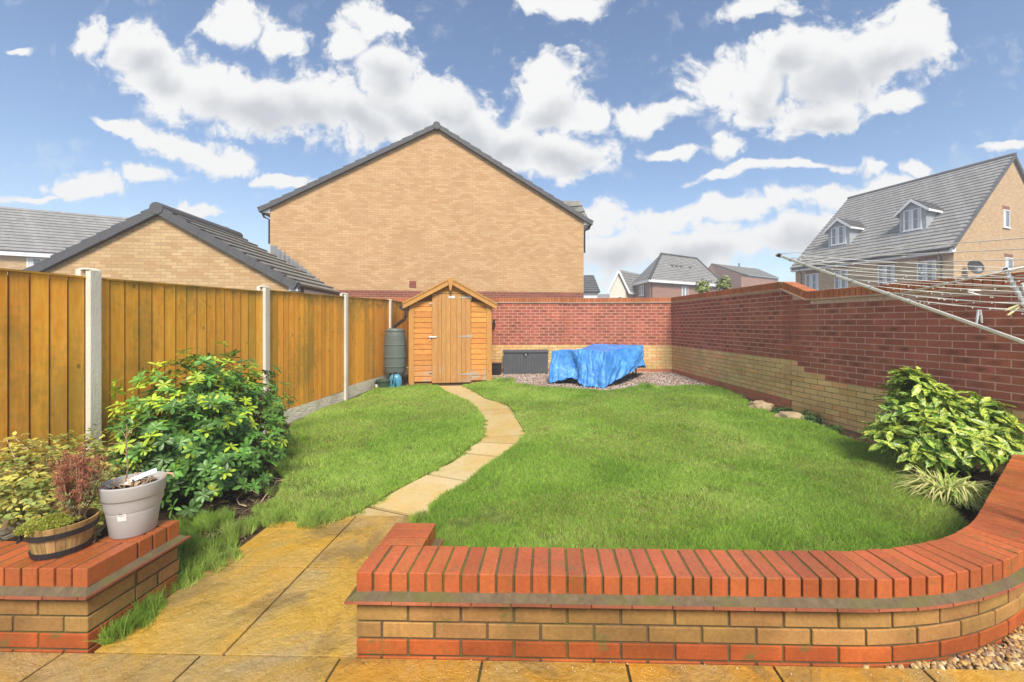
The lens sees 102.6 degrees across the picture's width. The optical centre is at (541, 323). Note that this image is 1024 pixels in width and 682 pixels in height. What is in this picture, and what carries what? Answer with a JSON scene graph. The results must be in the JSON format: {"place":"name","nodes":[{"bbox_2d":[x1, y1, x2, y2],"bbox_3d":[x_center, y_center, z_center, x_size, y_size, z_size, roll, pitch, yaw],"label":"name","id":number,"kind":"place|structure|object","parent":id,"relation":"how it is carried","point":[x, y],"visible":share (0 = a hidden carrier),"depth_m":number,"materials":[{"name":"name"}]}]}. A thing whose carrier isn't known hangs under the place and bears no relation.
{"place":"outdoors","nodes":[
{"label":"outdoors","id":0,"kind":"place"},
{"bbox_2d":[260,383,485,521],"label":"lawn grass","id":1,"kind":"structure","parent":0,"point":[450,417],"depth_m":4.57,"materials":[{"name":"green plant"}]},
{"bbox_2d":[376,379,389,387],"bbox_3d":[-3.096,1.203,8.056,0.284,0.178,0.284,0,0,1],"label":"green planter","id":2,"kind":"object","parent":1,"relation":"on","point":[382,383],"visible":0.86,"depth_m":7.96,"materials":[{"name":"plastic"}]},
{"bbox_2d":[389,372,401,386],"bbox_3d":[-2.887,1.131,8.083,0.227,0.320,0.212,0,0,32],"label":"watering can","id":3,"kind":"object","parent":1,"relation":"on","point":[395,378],"visible":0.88,"depth_m":8.02,"materials":[{"name":"blue plastic"}]},
{"bbox_2d":[356,386,524,516],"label":"garden path","id":4,"kind":"structure","parent":0,"point":[504,427],"depth_m":3.99,"materials":[{"name":"beige stone"}]},
{"bbox_2d":[5,374,1000,653],"bbox_3d":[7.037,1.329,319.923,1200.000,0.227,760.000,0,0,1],"label":"ground","id":5,"kind":"structure","parent":0,"point":[971,514],"depth_m":3.29,"materials":[{"name":"soil"}]},
{"bbox_2d":[0,423,146,542],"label":"golden shrub","id":6,"kind":"object","parent":5,"relation":"on","point":[34,487],"visible":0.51,"depth_m":2.30,"materials":[{"name":"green plant"}]},
{"bbox_2d":[0,520,190,654],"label":"brick wall","id":7,"kind":"structure","parent":5,"relation":"on","point":[61,605],"depth_m":1.79,"materials":[{"name":"brick"}]},
{"bbox_2d":[16,508,99,560],"bbox_3d":[-2.253,0.991,1.920,0.256,0.142,0.238,0,0,1],"label":"half barrel","id":8,"kind":"object","parent":7,"relation":"on","point":[44,545],"visible":0.71,"depth_m":1.85,"materials":[{"name":"brown wood"}]},
{"bbox_2d":[12,512,82,536],"bbox_3d":[-2.268,0.924,1.890,0.220,0.085,0.211,0,0,1],"label":"moss cushion","id":9,"kind":"object","parent":8,"relation":"in","point":[51,521],"visible":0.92,"depth_m":1.86,"materials":[{"name":"green plant"}]},
{"bbox_2d":[47,443,112,521],"bbox_3d":[-2.215,0.757,1.972,0.227,0.365,0.218,0,0,-40],"label":"dying conifer","id":10,"kind":"object","parent":8,"relation":"in","point":[77,495],"visible":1,"depth_m":1.94,"materials":[{"name":"brown plant"}]},
{"bbox_2d":[97,471,166,539],"bbox_3d":[-2.080,0.931,2.090,0.253,0.262,0.253,0,0,1],"label":"grey pot","id":11,"kind":"object","parent":7,"relation":"on","point":[130,512],"visible":0.94,"depth_m":2.02,"materials":[{"name":"plastic"}]},
{"bbox_2d":[124,468,156,483],"bbox_3d":[-2.059,0.787,2.103,0.133,0.060,0.027,0,0,-30],"label":"plant label","id":12,"kind":"object","parent":11,"relation":"in","point":[144,474],"visible":1,"depth_m":2.11,"materials":[{"name":"plastic"}]},
{"bbox_2d":[109,425,174,488],"bbox_3d":[-2.072,0.672,2.115,0.223,0.331,0.173,0,0,11],"label":"dead plant","id":13,"kind":"object","parent":11,"relation":"on","point":[138,482],"visible":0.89,"depth_m":2.07,"materials":[{"name":"plant"}]},
{"bbox_2d":[0,206,227,274],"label":"house","id":14,"kind":"structure","parent":5,"relation":"on","point":[29,237],"depth_m":24.75,"materials":[{"name":"grey tile"}]},
{"bbox_2d":[26,257,46,267],"bbox_3d":[-28.781,-3.233,23.575,1.250,1.000,0.100,0,0,-28],"label":"window","id":15,"kind":"structure","parent":14,"relation":"in","point":[29,261],"depth_m":23.40,"materials":[{"name":"white plastic"}]},
{"bbox_2d":[22,202,342,295],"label":"garage","id":16,"kind":"structure","parent":5,"relation":"on","point":[158,242],"depth_m":9.54,"materials":[{"name":"beige brick"}]},
{"bbox_2d":[104,341,296,520],"bbox_3d":[-2.817,0.796,3.595,1.321,1.273,1.689,0,0,1],"label":"leafy shrub","id":17,"kind":"object","parent":5,"relation":"on","point":[220,458],"visible":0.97,"depth_m":3.19,"materials":[{"name":"green plant"}]},
{"bbox_2d":[0,268,408,541],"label":"board fence","id":18,"kind":"object","parent":5,"relation":"on","point":[72,347],"visible":0.64,"depth_m":3.60,"materials":[{"name":"wood"}]},
{"bbox_2d":[180,475,281,558],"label":"soil litter","id":19,"kind":"object","parent":5,"relation":"on","point":[245,500],"visible":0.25,"depth_m":3.19,"materials":[{"name":"soil"}]},
{"bbox_2d":[236,477,284,506],"bbox_3d":[-2.291,1.373,3.401,0.283,0.041,0.597,0,0,-14],"label":"straw loop","id":20,"kind":"object","parent":19,"relation":"on","point":[257,493],"visible":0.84,"depth_m":3.28,"materials":[{"name":"beige fabric"}]},
{"bbox_2d":[384,328,406,384],"bbox_3d":[-3.035,0.693,8.500,0.452,1.174,0.452,0,0,-34],"label":"water butt","id":21,"kind":"object","parent":5,"relation":"on","point":[395,344],"visible":0.94,"depth_m":8.33,"materials":[{"name":"plastic"}]},
{"bbox_2d":[257,121,593,297],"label":"gable house","id":22,"kind":"structure","parent":5,"relation":"on","point":[421,211],"depth_m":13.58,"materials":[{"name":"beige brick"}]},
{"bbox_2d":[392,278,496,384],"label":"garden shed","id":23,"kind":"structure","parent":5,"relation":"on","point":[450,330],"depth_m":8.60,"materials":[{"name":"brown wood"}]},
{"bbox_2d":[428,293,470,382],"bbox_3d":[-1.919,0.318,8.609,0.887,1.880,0.071,0,0,-10],"label":"door","id":24,"kind":"structure","parent":23,"relation":"in","point":[451,313],"depth_m":8.61,"materials":[{"name":"brown wood"}]},
{"bbox_2d":[78,376,900,645],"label":"rough grass","id":25,"kind":"structure","parent":5,"relation":"on","point":[206,558],"depth_m":2.64,"materials":[{"name":"green plant"}]},
{"bbox_2d":[584,275,600,297],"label":"white house","id":26,"kind":"structure","parent":5,"relation":"on","point":[591,289],"depth_m":29.34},
{"bbox_2d":[492,371,710,389],"bbox_3d":[0.982,1.267,9.176,5.115,0.065,2.957,0,0,1],"label":"gravel bed","id":27,"kind":"object","parent":5,"relation":"on","point":[610,385],"visible":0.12,"depth_m":8.92,"materials":[{"name":"grey gravel"}]},
{"bbox_2d":[503,349,548,373],"bbox_3d":[-0.390,0.957,10.140,1.123,0.585,0.430,0,0,-4],"label":"storage box","id":28,"kind":"object","parent":27,"relation":"on","point":[526,361],"visible":1,"depth_m":9.98,"materials":[{"name":"plastic"}]},
{"bbox_2d":[565,368,636,381],"bbox_3d":[1.341,0.959,9.027,1.780,0.650,0.558,0,0,-8],"label":"garden table","id":29,"kind":"object","parent":27,"relation":"on","point":[632,374],"visible":0.15,"depth_m":9.14,"materials":[{"name":"black plastic"}]},
{"bbox_2d":[548,344,645,387],"bbox_3d":[1.316,0.882,9.233,1.859,0.796,2.312,0,0,28],"label":"tarpaulin","id":30,"kind":"object","parent":29,"relation":"on","point":[599,365],"visible":1,"depth_m":8.50,"materials":[{"name":"blue plastic"}]},
{"bbox_3d":[-1.042,1.244,9.637,0.295,0.069,0.320,0,0,1],"label":"paving stone","id":31,"kind":"object","parent":27,"relation":"on","visible":0},
{"bbox_2d":[492,362,501,374],"bbox_3d":[-1.058,1.071,9.610,0.245,0.275,0.275,0,0,1],"label":"black crate","id":32,"kind":"object","parent":31,"relation":"on","point":[496,368],"visible":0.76,"depth_m":9.49,"materials":[{"name":"plastic"}]},
{"bbox_2d":[597,294,609,297],"bbox_3d":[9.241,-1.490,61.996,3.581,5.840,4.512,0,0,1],"label":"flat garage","id":33,"kind":"structure","parent":5,"relation":"on","point":[603,295],"depth_m":61.06,"materials":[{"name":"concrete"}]},
{"bbox_2d":[607,253,720,297],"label":"cream house","id":34,"kind":"structure","parent":5,"relation":"on","point":[662,275],"depth_m":39.46,"materials":[{"name":"concrete"}]},
{"bbox_2d":[639,285,643,295],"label":"window","id":35,"kind":"structure","parent":34,"relation":"in","point":[641,288],"depth_m":38.92,"materials":[{"name":"white glass"}]},
{"bbox_2d":[682,286,687,295],"bbox_3d":[13.757,-2.970,39.277,1.028,1.101,0.093,0,0,-30],"label":"window","id":36,"kind":"structure","parent":34,"relation":"in","point":[684,288],"depth_m":39.27,"materials":[{"name":"white glass"}]},
{"bbox_2d":[344,454,1023,668],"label":"brick wall","id":37,"kind":"structure","parent":5,"relation":"on","point":[419,592],"depth_m":1.73,"materials":[{"name":"brick"}]},
{"bbox_2d":[375,272,1023,473],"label":"garden wall","id":38,"kind":"structure","parent":5,"relation":"on","point":[832,356],"depth_m":5.86,"materials":[{"name":"red brick"}]},
{"bbox_2d":[693,278,711,293],"bbox_3d":[4.555,0.003,11.626,0.512,2.554,0.501,0,0,1],"label":"bush tip","id":39,"kind":"object","parent":5,"relation":"on","point":[701,287],"visible":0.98,"depth_m":11.52,"materials":[{"name":"green plant"}]},
{"bbox_2d":[715,274,731,289],"bbox_3d":[5.078,-0.032,11.383,0.444,2.624,0.482,0,0,1],"label":"bush tip","id":40,"kind":"object","parent":5,"relation":"on","point":[723,284],"visible":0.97,"depth_m":11.32,"materials":[{"name":"green plant"}]},
{"bbox_2d":[709,263,777,289],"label":"red house","id":41,"kind":"structure","parent":5,"relation":"on","point":[739,276],"depth_m":50.37,"materials":[{"name":"brick"}]},
{"bbox_2d":[748,400,773,410],"bbox_3d":[3.360,1.283,6.288,0.345,0.187,0.267,0,0,40],"label":"edging rock","id":42,"kind":"object","parent":5,"relation":"on","point":[758,404],"visible":0.69,"depth_m":6.22,"materials":[{"name":"beige stone"}]},
{"bbox_2d":[770,405,792,412],"bbox_3d":[3.554,1.288,6.055,0.364,0.136,0.343,0,0,1],"label":"weed","id":43,"kind":"object","parent":5,"relation":"on","point":[775,410],"visible":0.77,"depth_m":6.02,"materials":[{"name":"green plant"}]},
{"bbox_2d":[774,411,805,419],"bbox_3d":[3.428,1.310,5.656,0.376,0.175,0.184,0,0,38],"label":"edging rock","id":44,"kind":"object","parent":5,"relation":"on","point":[788,414],"visible":0.57,"depth_m":5.60,"materials":[{"name":"beige stone"}]},
{"bbox_2d":[796,410,824,422],"bbox_3d":[3.699,1.276,5.659,0.423,0.172,0.386,0,0,1],"label":"weed","id":45,"kind":"object","parent":5,"relation":"on","point":[811,416],"visible":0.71,"depth_m":5.59,"materials":[{"name":"green plant"}]},
{"bbox_2d":[824,424,844,432],"bbox_3d":[3.667,1.327,5.200,0.280,0.090,0.268,0,0,27],"label":"weed","id":46,"kind":"object","parent":5,"relation":"on","point":[835,427],"visible":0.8,"depth_m":5.14,"materials":[{"name":"green plant"}]},
{"bbox_2d":[790,152,1023,289],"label":"three storey house","id":47,"kind":"structure","parent":5,"relation":"on","point":[981,201],"depth_m":24.69,"materials":[{"name":"concrete"}]},
{"bbox_2d":[805,270,818,289],"bbox_3d":[19.240,-2.983,29.142,0.100,1.495,1.023,0,0,-22],"label":"window","id":48,"kind":"structure","parent":47,"relation":"in","point":[811,277],"depth_m":29.10,"materials":[{"name":"white glass"}]},
{"bbox_2d":[834,266,848,288],"bbox_3d":[19.976,-2.983,27.315,0.100,1.495,0.952,0,0,-22],"label":"window","id":49,"kind":"structure","parent":47,"relation":"in","point":[838,283],"depth_m":27.27,"materials":[{"name":"white plastic"}]},
{"bbox_2d":[877,261,895,284],"bbox_3d":[20.949,-2.983,24.899,0.100,1.495,0.976,0,0,-22],"label":"window","id":50,"kind":"structure","parent":47,"relation":"in","point":[887,266],"depth_m":24.87,"materials":[{"name":"white plastic"}]},
{"bbox_2d":[917,256,936,280],"bbox_3d":[21.683,-2.983,23.074,0.100,1.495,0.968,0,0,-22],"label":"window","id":51,"kind":"structure","parent":47,"relation":"in","point":[927,261],"depth_m":23.03,"materials":[{"name":"white plastic"}]},
{"bbox_2d":[1002,205,1010,228],"bbox_3d":[27.336,-6.220,24.072,0.847,1.313,0.100,0,0,-22],"label":"window","id":52,"kind":"structure","parent":47,"relation":"in","point":[1006,210],"depth_m":24.09,"materials":[{"name":"white plastic"}]},
{"bbox_2d":[1004,253,1012,268],"bbox_3d":[27.615,-3.612,24.184,1.005,0.941,0.100,0,0,-22],"label":"window","id":53,"kind":"structure","parent":47,"relation":"in","point":[1008,263],"depth_m":24.17,"materials":[{"name":"white plastic"}]},
{"bbox_2d":[858,365,1023,477],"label":"spotted laurel","id":54,"kind":"object","parent":5,"relation":"on","point":[940,427],"visible":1,"depth_m":3.57,"materials":[{"name":"green plant"}]},
{"bbox_2d":[890,463,995,512],"bbox_3d":[3.256,1.288,3.220,0.797,0.193,0.834,0,0,-42],"label":"striped sedge","id":55,"kind":"object","parent":5,"relation":"on","point":[953,491],"visible":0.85,"depth_m":3.17,"materials":[{"name":"green plant"}]},
{"bbox_2d":[862,622,1023,670],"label":"gravel","id":56,"kind":"structure","parent":5,"relation":"on","point":[987,657],"depth_m":1.72,"materials":[{"name":"beige gravel"}]},
{"bbox_2d":[775,238,1023,343],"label":"rotary airer","id":57,"kind":"object","parent":56,"relation":"on","point":[1010,278],"visible":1,"depth_m":2.54,"materials":[{"name":"metal"}]},
{"bbox_2d":[967,290,980,294],"bbox_3d":[2.745,-0.194,2.599,0.080,0.038,0.011,0,0,1],"label":"clothes peg","id":58,"kind":"object","parent":57,"relation":"attached to","point":[972,292],"visible":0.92,"depth_m":2.60,"materials":[{"name":"white plastic"}]},
{"bbox_2d":[975,310,982,322],"bbox_3d":[2.512,-0.038,2.350,0.036,0.078,0.012,0,0,1],"label":"clothes peg","id":59,"kind":"object","parent":57,"relation":"attached to","point":[978,313],"visible":1,"depth_m":2.35,"materials":[{"name":"white plastic"}]},
{"bbox_2d":[1004,305,1019,315],"bbox_3d":[2.528,-0.069,2.201,0.079,0.060,0.012,0,0,1],"label":"clothes peg","id":60,"kind":"object","parent":57,"relation":"attached to","point":[1013,308],"visible":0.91,"depth_m":2.20,"materials":[{"name":"beige plastic"}]},
{"bbox_2d":[0,516,1023,681],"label":"patio","id":61,"kind":"structure","parent":0,"point":[303,628],"depth_m":1.78,"materials":[{"name":"beige stone"}]},
{"bbox_2d":[370,659,938,676],"bbox_3d":[0.441,1.420,1.684,2.349,0.007,0.060,0,0,1],"label":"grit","id":62,"kind":"object","parent":61,"relation":"on","point":[657,672],"visible":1,"depth_m":1.68,"materials":[{"name":"gravel"}]},
{"bbox_2d":[0,0,1023,293],"label":"sky","id":63,"kind":"structure","parent":0,"point":[723,132],"materials":[{"name":"blue"}]},
{"bbox_2d":[425,378,970,551],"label":"lawn grass","id":64,"kind":"structure","parent":0,"point":[865,489],"depth_m":3.50,"materials":[{"name":"green plant"}]}
]}

